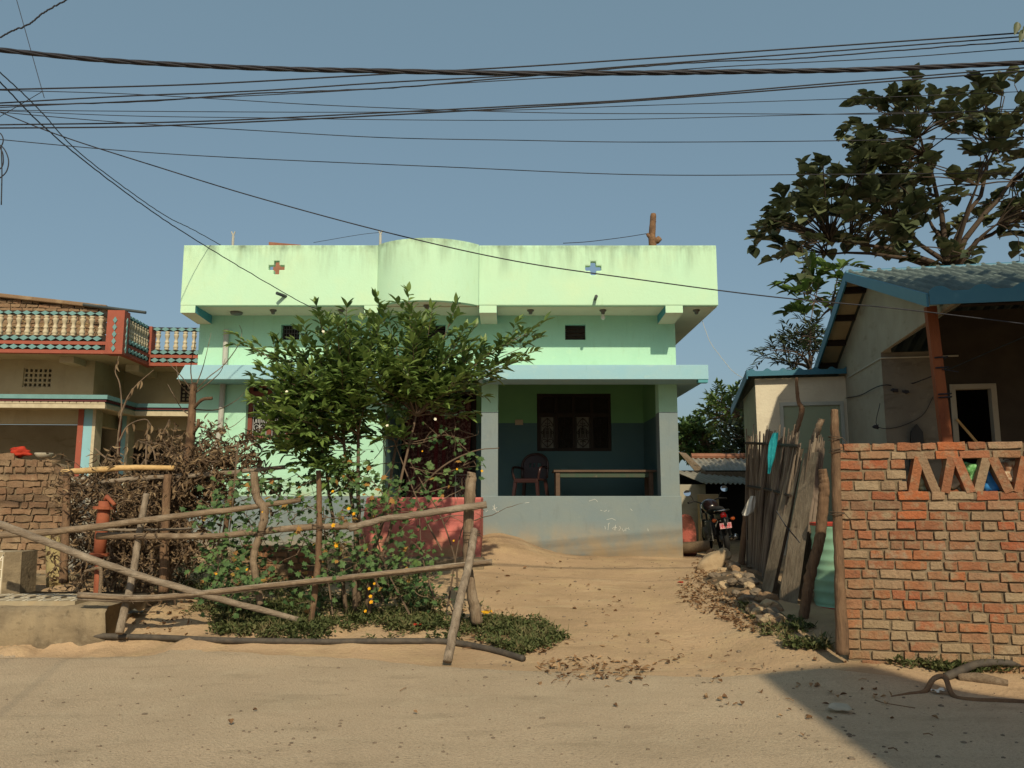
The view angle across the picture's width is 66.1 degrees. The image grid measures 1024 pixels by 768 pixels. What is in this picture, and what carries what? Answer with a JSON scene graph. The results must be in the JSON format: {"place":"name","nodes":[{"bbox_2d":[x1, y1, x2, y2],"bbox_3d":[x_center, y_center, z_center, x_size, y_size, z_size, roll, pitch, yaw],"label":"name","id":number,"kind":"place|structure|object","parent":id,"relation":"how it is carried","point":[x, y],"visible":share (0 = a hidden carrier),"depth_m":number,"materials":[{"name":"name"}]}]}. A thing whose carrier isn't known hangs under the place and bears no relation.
{"place":"outdoors","nodes":[
{"label":"outdoors","id":0,"kind":"place"},
{"bbox_2d":[0,0,66,37],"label":"service wire","id":1,"kind":"object","parent":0,"point":[36,18],"visible":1,"depth_m":5.94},
{"bbox_2d":[0,112,1017,142],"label":"power cable","id":2,"kind":"object","parent":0,"point":[522,140],"visible":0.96,"depth_m":7.61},
{"bbox_2d":[0,32,1018,89],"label":"power cable","id":3,"kind":"object","parent":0,"point":[514,66],"visible":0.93,"depth_m":6.96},
{"bbox_2d":[0,36,1018,103],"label":"power cable","id":4,"kind":"object","parent":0,"point":[507,76],"visible":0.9,"depth_m":7.05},
{"bbox_2d":[16,0,44,97],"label":"service wire","id":5,"kind":"object","parent":4,"relation":"attached to","point":[30,49],"visible":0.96,"depth_m":7.10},
{"bbox_2d":[0,649,1023,767],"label":"road","id":6,"kind":"structure","parent":0,"point":[567,727],"depth_m":5.32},
{"bbox_2d":[828,703,853,710],"bbox_3d":[2.285,2.250,5.487,0.172,0.036,0.117,-1,-8,10],"label":"plastic scrap","id":7,"kind":"object","parent":6,"relation":"on","point":[840,706],"visible":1,"depth_m":5.46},
{"bbox_2d":[875,674,1023,707],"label":"dry root","id":8,"kind":"object","parent":6,"relation":"on","point":[931,681],"visible":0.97,"depth_m":5.91,"materials":[{"name":"brown plant"}]},
{"bbox_2d":[0,47,1023,75],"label":"bundled cable","id":9,"kind":"object","parent":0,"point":[513,73],"visible":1,"depth_m":6.41,"materials":[{"name":"rubber"}]},
{"bbox_2d":[0,40,1023,105],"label":"power cable","id":10,"kind":"object","parent":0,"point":[585,70],"visible":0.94,"depth_m":7.17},
{"bbox_2d":[0,533,1023,699],"bbox_3d":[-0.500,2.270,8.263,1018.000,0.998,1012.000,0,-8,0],"label":"ground","id":11,"kind":"structure","parent":0,"point":[636,575],"depth_m":8.10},
{"bbox_2d":[0,453,73,569],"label":"mud brick wall","id":12,"kind":"structure","parent":11,"relation":"on","point":[25,503],"depth_m":10.88,"materials":[{"name":"brick"}]},
{"bbox_2d":[10,446,32,457],"bbox_3d":[-6.902,0.960,11.082,0.317,0.165,0.196,3,-9,-20],"label":"red cloth","id":13,"kind":"object","parent":12,"relation":"on","point":[20,451],"visible":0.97,"depth_m":11.03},
{"bbox_2d":[34,453,52,458],"bbox_3d":[-6.584,1.010,11.068,0.240,0.080,0.240,0,-8,0],"label":"metal bowl","id":14,"kind":"object","parent":12,"relation":"on","point":[43,455],"visible":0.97,"depth_m":10.99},
{"bbox_2d":[45,535,67,587],"bbox_3d":[-5.604,2.152,9.694,0.322,0.712,0.172,0,-8,0],"label":"stone stump","id":15,"kind":"object","parent":11,"relation":"on","point":[50,565],"visible":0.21,"depth_m":9.62,"materials":[{"name":"stone"}]},
{"bbox_2d":[36,573,111,583],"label":"drain kerb","id":16,"kind":"structure","parent":11,"relation":"on","point":[40,579],"depth_m":9.81,"materials":[{"name":"concrete"}]},
{"bbox_2d":[0,591,156,648],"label":"concrete ledge","id":17,"kind":"object","parent":11,"relation":"on","point":[40,619],"visible":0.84,"depth_m":7.95,"materials":[{"name":"beige concrete"}]},
{"bbox_2d":[0,550,37,593],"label":"tiled pillar","id":18,"kind":"structure","parent":17,"relation":"on","point":[18,569],"depth_m":8.88,"materials":[{"name":"beige tile"}]},
{"bbox_2d":[84,566,102,592],"bbox_3d":[-4.533,2.139,8.547,0.272,0.318,0.071,-4,-9,23],"label":"cut branch","id":19,"kind":"object","parent":17,"relation":"on","point":[99,568],"visible":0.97,"depth_m":8.53,"materials":[{"name":"brown wood"}]},
{"bbox_2d":[68,477,102,572],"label":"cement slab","id":20,"kind":"structure","parent":11,"relation":"on","point":[80,535],"depth_m":10.43,"materials":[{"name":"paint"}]},
{"bbox_2d":[0,293,199,539],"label":"house","id":21,"kind":"structure","parent":11,"relation":"on","point":[64,387],"depth_m":15.56,"materials":[{"name":"beige paint"}]},
{"bbox_2d":[2,316,105,335],"bbox_3d":[-9.835,-1.067,15.025,4.166,0.589,0.210,1,-8,-4],"label":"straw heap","id":22,"kind":"object","parent":21,"relation":"on","point":[52,329],"visible":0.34,"depth_m":15.12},
{"bbox_2d":[82,303,146,313],"bbox_3d":[-8.289,-1.572,16.419,1.285,0.212,0.063,1,-8,-4],"label":"metal pipe","id":23,"kind":"object","parent":21,"relation":"attached to","point":[113,308],"visible":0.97,"depth_m":16.40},
{"bbox_2d":[89,494,115,592],"bbox_3d":[-4.498,1.928,8.664,0.292,1.413,0.232,0,-8,0],"label":"hand pump","id":24,"kind":"object","parent":11,"relation":"on","point":[105,507],"visible":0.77,"depth_m":8.66,"materials":[{"name":"orange paint"}]},
{"bbox_2d":[128,609,146,613],"bbox_3d":[-4.082,2.452,8.487,0.259,0.057,0.183,1,-8,-7],"label":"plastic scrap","id":25,"kind":"object","parent":11,"relation":"on","point":[134,611],"visible":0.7,"depth_m":8.47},
{"bbox_2d":[0,520,298,621],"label":"leaning pole","id":26,"kind":"object","parent":11,"relation":"on","point":[50,543],"visible":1,"depth_m":7.84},
{"bbox_2d":[166,325,244,578],"bbox_3d":[-3.764,0.853,9.703,0.903,3.051,1.280,7,-10,-39],"label":"bare tree","id":27,"kind":"object","parent":11,"relation":"on","point":[192,427],"visible":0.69,"depth_m":9.68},
{"bbox_2d":[0,465,491,634],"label":"pole fence","id":28,"kind":"object","parent":11,"relation":"on","point":[469,506],"visible":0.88,"depth_m":8.21,"materials":[{"name":"brown wood"}]},
{"bbox_2d":[179,441,322,618],"bbox_3d":[-2.755,1.540,8.479,1.520,1.846,0.869,0,-8,0],"label":"climbing vine","id":29,"kind":"object","parent":28,"relation":"attached to","point":[237,567],"visible":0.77,"depth_m":8.39,"materials":[{"name":"green plant"}]},
{"bbox_2d":[263,445,425,615],"bbox_3d":[-1.814,1.581,8.479,1.756,1.860,1.027,-1,-8,10],"label":"climbing vine","id":30,"kind":"object","parent":28,"relation":"attached to","point":[370,563],"visible":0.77,"depth_m":8.41,"materials":[{"name":"green plant"}]},
{"bbox_2d":[240,544,314,581],"bbox_3d":[-3.095,2.461,10.426,0.982,0.665,0.186,0,-8,0],"label":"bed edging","id":31,"kind":"object","parent":11,"relation":"on","point":[283,555],"visible":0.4,"depth_m":10.37,"materials":[{"name":"red brick"}]},
{"bbox_2d":[36,356,520,605],"bbox_3d":[-2.975,1.104,9.095,6.107,3.277,2.270,-3,-9,18],"label":"brushwood","id":32,"kind":"object","parent":11,"relation":"on","point":[120,551],"visible":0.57,"depth_m":9.31,"materials":[{"name":"brown plant"}]},
{"bbox_2d":[93,633,525,661],"bbox_3d":[-2.629,2.544,7.794,5.643,0.143,0.444,-1,-8,9],"label":"black hose","id":33,"kind":"object","parent":11,"relation":"on","point":[459,643],"visible":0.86,"depth_m":7.63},
{"bbox_2d":[176,549,571,654],"bbox_3d":[-2.571,2.568,10.165,3.413,0.718,7.686,5,-9,-30],"label":"ground cover","id":34,"kind":"object","parent":11,"relation":"on","point":[534,632],"visible":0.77,"depth_m":8.23,"materials":[{"name":"green plant"}]},
{"bbox_2d":[221,281,554,619],"bbox_3d":[-1.363,0.683,8.693,3.708,3.829,2.010,0,-8,0],"label":"leafy shrub","id":35,"kind":"object","parent":11,"relation":"on","point":[413,379],"visible":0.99,"depth_m":8.53,"materials":[{"name":"green plant"}]},
{"bbox_2d":[360,410,497,613],"bbox_3d":[-0.874,1.370,8.601,1.469,2.183,0.821,0,-8,0],"label":"climbing vine","id":36,"kind":"object","parent":11,"relation":"on","point":[416,562],"visible":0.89,"depth_m":8.59,"materials":[{"name":"green plant"}]},
{"bbox_2d":[177,238,717,572],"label":"village house","id":37,"kind":"structure","parent":11,"relation":"on","point":[603,381],"depth_m":12.59,"materials":[{"name":"green paint"}]},
{"bbox_2d":[0,72,219,244],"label":"service wire","id":38,"kind":"object","parent":37,"relation":"attached to","point":[96,166],"visible":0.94,"depth_m":9.58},
{"bbox_2d":[0,81,334,314],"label":"service wire","id":39,"kind":"object","parent":37,"relation":"attached to","point":[142,204],"visible":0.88,"depth_m":9.35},
{"bbox_2d":[0,133,8,204],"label":"wire loop","id":40,"kind":"object","parent":39,"relation":"hanging from","point":[2,164],"visible":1,"depth_m":6.73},
{"bbox_2d":[247,386,293,439],"bbox_3d":[-3.837,0.461,13.000,1.016,0.932,0.070,0,-8,0],"label":"window","id":41,"kind":"structure","parent":37,"relation":"in","point":[253,423],"depth_m":12.98,"materials":[{"name":"red paint"}]},
{"bbox_2d":[269,242,297,273],"bbox_3d":[-4.787,-1.877,16.630,0.676,2.199,0.400,0,-8,0],"label":"brick stack","id":42,"kind":"object","parent":37,"relation":"on","point":[277,268],"visible":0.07,"depth_m":16.57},
{"bbox_2d":[405,400,470,496],"bbox_3d":[-1.381,1.238,14.712,1.231,1.894,0.108,0,-8,0],"label":"door curtain","id":43,"kind":"object","parent":37,"relation":"hanging from","point":[437,456],"depth_m":14.71,"materials":[{"name":"fabric"}]},
{"bbox_2d":[455,474,466,496],"bbox_3d":[-0.878,1.907,14.365,0.320,0.508,0.016,0,-8,0],"label":"wire panel","id":44,"kind":"object","parent":37,"relation":"on","point":[459,485],"visible":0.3,"depth_m":14.38,"materials":[{"name":"metal"}]},
{"bbox_2d":[511,453,548,495],"bbox_3d":[0.334,1.673,14.057,0.574,0.909,0.530,-4,-9,24],"label":"plastic chair","id":45,"kind":"object","parent":37,"relation":"on","point":[535,474],"visible":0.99,"depth_m":14.22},
{"bbox_2d":[537,394,610,450],"bbox_3d":[1.174,0.729,14.936,1.404,1.092,0.080,0,-8,0],"label":"window","id":46,"kind":"structure","parent":37,"relation":"in","point":[565,422],"depth_m":14.93,"materials":[{"name":"brown wood"}]},
{"bbox_2d":[552,470,656,495],"bbox_3d":[1.587,1.785,13.647,1.750,0.571,0.565,0,-8,0],"label":"wooden table","id":47,"kind":"object","parent":37,"relation":"on","point":[647,475],"visible":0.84,"depth_m":13.43,"materials":[{"name":"brown wood"}]},
{"bbox_2d":[646,213,661,244],"bbox_3d":[2.506,-2.103,13.837,0.280,1.860,0.146,0,-8,0],"label":"wooden stump","id":48,"kind":"object","parent":37,"relation":"on","point":[653,239],"visible":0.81,"depth_m":13.87,"materials":[{"name":"brown wood"}]},
{"bbox_2d":[443,528,477,663],"bbox_3d":[-0.472,1.985,7.555,0.103,1.160,1.051,-2,-8,11],"label":"prop pole","id":49,"kind":"object","parent":11,"relation":"on","point":[455,622],"visible":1,"depth_m":7.42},
{"bbox_2d":[80,558,938,750],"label":"leaf litter","id":50,"kind":"object","parent":11,"relation":"on","point":[720,607],"visible":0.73,"depth_m":7.84,"materials":[{"name":"plant"}]},
{"bbox_2d":[5,559,1023,764],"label":"pebbles","id":51,"kind":"object","parent":11,"relation":"on","point":[627,726],"visible":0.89,"depth_m":5.41,"materials":[{"name":"brown stone"}]},
{"bbox_2d":[682,514,696,555],"bbox_3d":[2.901,2.507,13.087,0.303,0.676,0.160,0,-8,0],"label":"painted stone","id":52,"kind":"object","parent":11,"relation":"on","point":[688,529],"visible":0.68,"depth_m":13.02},
{"bbox_2d":[683,540,709,552],"bbox_3d":[2.929,2.626,12.699,0.531,0.218,0.179,-2,-8,12],"label":"soil mound","id":53,"kind":"object","parent":11,"relation":"on","point":[696,546],"visible":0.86,"depth_m":12.63,"materials":[{"name":"soil"}]},
{"bbox_2d":[678,409,734,465],"bbox_3d":[7.150,3.083,29.860,2.683,4.252,3.646,-2,-8,15],"label":"distant tree","id":54,"kind":"object","parent":11,"relation":"on","point":[692,436],"visible":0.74,"depth_m":29.03,"materials":[{"name":"green plant"}]},
{"bbox_2d":[684,486,738,550],"bbox_3d":[3.521,2.404,13.815,0.798,1.165,1.831,-7,-8,0],"label":"motorcycle","id":55,"kind":"object","parent":11,"relation":"on","point":[718,528],"visible":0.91,"depth_m":13.33,"materials":[{"name":"black metal"}]},
{"bbox_2d":[679,452,747,540],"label":"tin shed","id":56,"kind":"structure","parent":11,"relation":"on","point":[711,473],"depth_m":17.36,"materials":[{"name":"grey metal"}]},
{"bbox_2d":[697,548,731,570],"bbox_3d":[2.904,2.572,11.307,0.509,0.435,0.309,0,-8,0],"label":"boulder","id":57,"kind":"object","parent":11,"relation":"on","point":[716,559],"visible":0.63,"depth_m":11.21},
{"bbox_2d":[708,572,720,578],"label":"rubble stone","id":58,"kind":"object","parent":11,"relation":"on","point":[712,575],"visible":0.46,"depth_m":10.22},
{"bbox_2d":[691,378,743,443],"bbox_3d":[7.583,2.260,26.923,2.835,5.128,3.572,0,-8,0],"label":"distant tree","id":59,"kind":"object","parent":11,"relation":"on","point":[719,405],"visible":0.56,"depth_m":26.63,"materials":[{"name":"green plant"}]},
{"bbox_2d":[714,581,728,590],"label":"rubble stone","id":60,"kind":"object","parent":11,"relation":"on","point":[720,585],"visible":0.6,"depth_m":9.56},
{"bbox_2d":[715,409,744,452],"bbox_3d":[6.210,2.277,20.868,1.727,3.428,2.675,-2,-8,12],"label":"distant tree","id":61,"kind":"object","parent":11,"relation":"on","point":[737,443],"visible":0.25,"depth_m":20.70,"materials":[{"name":"green plant"}]},
{"bbox_2d":[703,571,780,597],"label":"rubble soil","id":62,"kind":"structure","parent":11,"relation":"on","point":[730,588],"depth_m":9.60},
{"bbox_2d":[726,578,736,585],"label":"rubble stone","id":63,"kind":"object","parent":62,"relation":"on","point":[731,581],"visible":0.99,"depth_m":9.47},
{"bbox_2d":[737,577,751,585],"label":"rubble stone","id":64,"kind":"object","parent":62,"relation":"on","point":[740,581],"visible":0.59,"depth_m":9.32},
{"bbox_2d":[744,581,754,589],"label":"rubble stone","id":65,"kind":"object","parent":62,"relation":"on","point":[748,585],"visible":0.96,"depth_m":9.08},
{"bbox_2d":[743,569,761,576],"bbox_3d":[3.104,2.435,10.022,0.291,0.119,0.202,19,3,0],"label":"rubble stone","id":66,"kind":"object","parent":62,"relation":"on","point":[753,571],"visible":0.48,"depth_m":10.00,"materials":[{"name":"stone"}]},
{"bbox_2d":[763,591,778,600],"bbox_3d":[2.878,2.390,8.784,0.178,0.145,0.163,3,-8,-18],"label":"rubble stone","id":67,"kind":"object","parent":62,"relation":"on","point":[770,595],"visible":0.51,"depth_m":8.74,"materials":[{"name":"stone"}]},
{"bbox_2d":[738,515,747,564],"bbox_3d":[3.352,2.232,11.399,0.185,0.762,0.092,0,-8,0],"label":"cut log","id":68,"kind":"object","parent":11,"relation":"on","point":[742,553],"visible":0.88,"depth_m":11.36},
{"bbox_2d":[737,594,755,602],"bbox_3d":[2.638,2.395,8.726,0.287,0.130,0.162,-5,-9,30],"label":"rubble stone","id":69,"kind":"object","parent":11,"relation":"on","point":[749,597],"visible":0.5,"depth_m":8.70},
{"bbox_2d":[749,588,760,595],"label":"rubble stone","id":70,"kind":"object","parent":11,"relation":"on","point":[754,591],"visible":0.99,"depth_m":8.84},
{"bbox_2d":[754,595,768,602],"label":"rubble stone","id":71,"kind":"object","parent":11,"relation":"on","point":[760,598],"visible":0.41,"depth_m":8.58,"materials":[{"name":"stone"}]},
{"bbox_2d":[755,613,772,625],"bbox_3d":[2.529,2.358,7.839,0.192,0.134,0.266,-9,-20,-22],"label":"rubble stone","id":72,"kind":"object","parent":11,"relation":"on","point":[766,617],"visible":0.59,"depth_m":7.77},
{"bbox_2d":[760,598,777,607],"bbox_3d":[2.717,2.369,8.327,0.213,0.169,0.248,23,-37,-15],"label":"rubble stone","id":73,"kind":"object","parent":11,"relation":"on","point":[766,602],"visible":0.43,"depth_m":8.25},
{"bbox_2d":[744,424,801,590],"bbox_3d":[3.418,1.536,10.367,0.478,2.200,2.384,-1,-8,10],"label":"stick fence","id":74,"kind":"object","parent":11,"relation":"on","point":[763,487],"visible":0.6,"depth_m":10.34,"materials":[{"name":"brown wood"}]},
{"bbox_2d":[742,496,754,515],"bbox_3d":[3.220,1.659,10.726,0.200,0.277,0.066,0,-8,0],"label":"polythene bag","id":75,"kind":"object","parent":74,"relation":"attached to","point":[749,507],"visible":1,"depth_m":10.72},
{"bbox_2d":[767,432,777,473],"bbox_3d":[3.319,0.881,10.029,0.154,0.532,0.066,0,-8,0],"label":"teal cloth","id":76,"kind":"object","parent":74,"relation":"hanging from","point":[772,446],"visible":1,"depth_m":10.04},
{"bbox_2d":[793,377,804,443],"bbox_3d":[3.455,1.227,9.925,0.568,2.648,0.074,0,-8,0],"label":"forked branch","id":77,"kind":"object","parent":74,"relation":"attached to","point":[800,415],"visible":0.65,"depth_m":10.03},
{"bbox_2d":[762,608,783,615],"bbox_3d":[2.678,2.353,8.024,0.171,0.113,0.245,11,11,-36],"label":"rubble stone","id":78,"kind":"object","parent":11,"relation":"on","point":[768,610],"visible":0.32,"depth_m":8.02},
{"bbox_2d":[762,449,803,592],"bbox_3d":[3.163,1.688,9.280,0.723,1.845,0.298,3,-9,-23],"label":"wooden plank","id":79,"kind":"object","parent":11,"relation":"on","point":[778,535],"visible":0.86,"depth_m":9.23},
{"bbox_2d":[745,309,825,371],"bbox_3d":[5.532,0.857,15.432,1.893,4.777,1.836,0,-8,0],"label":"mango tree","id":80,"kind":"object","parent":11,"relation":"on","point":[810,332],"visible":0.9,"depth_m":15.48,"materials":[{"name":"green plant"}]},
{"bbox_2d":[731,366,848,554],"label":"outhouse","id":81,"kind":"structure","parent":11,"relation":"on","point":[765,398],"depth_m":13.46,"materials":[{"name":"grey paint"}]},
{"bbox_2d":[783,405,841,528],"bbox_3d":[5.103,1.691,13.247,0.908,2.664,0.036,-2,-8,11],"label":"door","id":82,"kind":"structure","parent":81,"relation":"in","point":[812,413],"depth_m":13.37,"materials":[{"name":"metal"}]},
{"bbox_2d":[776,452,817,603],"bbox_3d":[3.226,1.728,8.840,0.663,1.929,0.381,4,-9,-26],"label":"wooden plank","id":83,"kind":"object","parent":11,"relation":"on","point":[792,571],"visible":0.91,"depth_m":8.86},
{"bbox_2d":[798,433,824,599],"bbox_3d":[3.393,1.511,9.055,0.708,1.912,0.133,4,-9,-24],"label":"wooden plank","id":84,"kind":"object","parent":11,"relation":"on","point":[817,446],"visible":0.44,"depth_m":9.13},
{"bbox_2d":[798,469,829,618],"bbox_3d":[3.038,1.660,7.946,0.406,1.599,0.119,0,-8,0],"label":"curved log","id":85,"kind":"object","parent":11,"relation":"on","point":[809,576],"visible":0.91,"depth_m":7.92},
{"bbox_2d":[807,418,824,452],"bbox_3d":[3.642,1.583,9.774,0.611,2.331,0.101,0,-8,0],"label":"cut log","id":86,"kind":"object","parent":11,"relation":"on","point":[818,427],"visible":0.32,"depth_m":9.89,"materials":[{"name":"brown wood"}]},
{"bbox_2d":[767,249,872,347],"bbox_3d":[6.616,0.227,16.382,2.380,6.272,1.802,0,-8,0],"label":"papaya tree","id":87,"kind":"object","parent":11,"relation":"on","point":[818,282],"visible":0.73,"depth_m":16.53,"materials":[{"name":"green plant"}]},
{"bbox_2d":[809,522,834,608],"bbox_3d":[3.591,1.968,8.558,0.632,0.910,0.632,0,-8,0],"label":"oil drum","id":88,"kind":"object","parent":11,"relation":"on","point":[824,597],"visible":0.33,"depth_m":8.39,"materials":[{"name":"green paint"}]},
{"bbox_2d":[828,409,849,654],"bbox_3d":[2.838,1.260,6.818,0.177,2.090,0.129,0,-8,0],"label":"gate post","id":89,"kind":"object","parent":11,"relation":"on","point":[841,635],"visible":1,"depth_m":6.78,"materials":[{"name":"wood"}]},
{"bbox_2d":[735,597,1023,672],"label":"grass strip","id":90,"kind":"object","parent":11,"relation":"on","point":[812,641],"depth_m":7.08,"materials":[{"name":"green plant"}]},
{"bbox_2d":[744,62,1023,289],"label":"broadleaf tree","id":91,"kind":"object","parent":11,"relation":"on","point":[903,197],"visible":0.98,"depth_m":17.66,"materials":[{"name":"green plant"}]},
{"bbox_2d":[814,261,1023,491],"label":"plastered house","id":92,"kind":"structure","parent":11,"relation":"on","point":[917,377],"depth_m":10.95,"materials":[{"name":"paint"}]},
{"bbox_2d":[2,113,1023,323],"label":"service wire","id":93,"kind":"object","parent":92,"relation":"attached to","point":[520,261],"visible":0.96,"depth_m":7.44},
{"bbox_2d":[956,419,977,441],"bbox_3d":[6.362,0.838,10.710,0.543,0.748,0.036,-2,-8,11],"label":"leaning stick","id":94,"kind":"object","parent":92,"relation":"on","point":[966,430],"visible":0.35,"depth_m":10.76,"materials":[{"name":"brown wood"}]},
{"bbox_2d":[949,383,1002,461],"bbox_3d":[6.368,1.062,10.770,0.587,2.133,0.120,-2,-8,11],"label":"window frame","id":95,"kind":"structure","parent":92,"relation":"in","point":[991,387],"depth_m":10.82,"materials":[{"name":"paint"}]},
{"bbox_2d":[840,441,1023,673],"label":"brick wall","id":96,"kind":"structure","parent":11,"relation":"on","point":[935,569],"depth_m":6.71,"materials":[{"name":"brick"}]},
{"bbox_2d":[918,477,926,491],"bbox_3d":[3.594,0.859,6.941,0.205,0.181,0.133,2,-8,-11],"label":"plastic bundle","id":97,"kind":"object","parent":96,"relation":"on","point":[922,487],"visible":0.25,"depth_m":6.89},
{"bbox_2d":[957,672,1007,685],"bbox_3d":[3.761,2.359,6.295,0.354,0.097,0.087,-3,-9,19],"label":"dry log","id":98,"kind":"object","parent":11,"relation":"on","point":[979,678],"visible":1,"depth_m":6.27,"materials":[{"name":"brown wood"}]},
{"bbox_2d":[943,659,1023,679],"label":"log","id":99,"kind":"object","parent":11,"relation":"on","point":[963,668],"visible":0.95,"depth_m":6.44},
{"bbox_3d":[5.271,1.735,6.634,3.630,1.434,0.370,-2,-8,12],"label":"plank shelf","id":100,"kind":"object","parent":11,"relation":"on","visible":0},
{"bbox_2d":[951,474,961,491],"bbox_3d":[3.878,0.853,6.883,0.184,0.194,0.169,4,-9,-27],"label":"sack","id":101,"kind":"object","parent":100,"relation":"on","point":[955,485],"visible":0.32,"depth_m":6.83,"materials":[{"name":"fabric"}]},
{"bbox_2d":[964,462,977,480],"bbox_3d":[4.006,0.787,6.867,0.266,0.226,0.207,-2,-8,12],"label":"plastic bundle","id":102,"kind":"object","parent":100,"relation":"on","point":[971,468],"visible":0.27,"depth_m":6.79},
{"bbox_2d":[983,471,998,490],"bbox_3d":[4.172,0.863,6.818,0.236,0.253,0.161,-2,-8,12],"label":"plastic bundle","id":103,"kind":"object","parent":100,"relation":"on","point":[990,484],"visible":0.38,"depth_m":6.77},
{"bbox_2d":[1001,459,1014,482],"bbox_3d":[4.310,0.774,6.804,0.243,0.258,0.187,-2,-8,12],"label":"plastic bundle","id":104,"kind":"object","parent":103,"relation":"on","point":[1008,466],"visible":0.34,"depth_m":6.76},
{"bbox_2d":[0,67,1023,125],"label":"power cable","id":105,"kind":"object","parent":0,"point":[514,105],"visible":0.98,"depth_m":7.44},
{"bbox_2d":[0,70,1023,128],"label":"power cable","id":106,"kind":"object","parent":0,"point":[510,107],"visible":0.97,"depth_m":7.44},
{"bbox_2d":[0,48,1023,107],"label":"power cable","id":107,"kind":"object","parent":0,"point":[499,80],"visible":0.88,"depth_m":7.10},
{"bbox_2d":[0,139,1023,175],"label":"power cable","id":108,"kind":"object","parent":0,"point":[510,169],"visible":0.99,"depth_m":7.67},
{"bbox_2d":[0,90,1023,114],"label":"power cable","id":109,"kind":"object","parent":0,"point":[519,112],"visible":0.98,"depth_m":7.22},
{"bbox_2d":[0,110,1023,120],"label":"power cable","id":110,"kind":"object","parent":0,"point":[503,120],"visible":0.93,"depth_m":7.53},
{"bbox_2d":[0,0,1023,469],"label":"sky","id":111,"kind":"structure","parent":0,"point":[68,233],"materials":[{"name":"blue"}]},
{"bbox_2d":[3,91,1023,112],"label":"power cable","id":112,"kind":"object","parent":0,"point":[510,110],"visible":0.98,"depth_m":7.33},
{"bbox_2d":[697,494,718,544],"bbox_3d":[3.994,2.758,15.971,0.420,1.040,0.100,0,-8,0],"label":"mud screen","id":113,"kind":"object","parent":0,"point":[701,497],"visible":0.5,"depth_m":15.97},
{"bbox_2d":[1013,22,1023,42],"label":"roadside tree","id":114,"kind":"object","parent":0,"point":[1017,27],"visible":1,"depth_m":5.39,"materials":[{"name":"green plant"}]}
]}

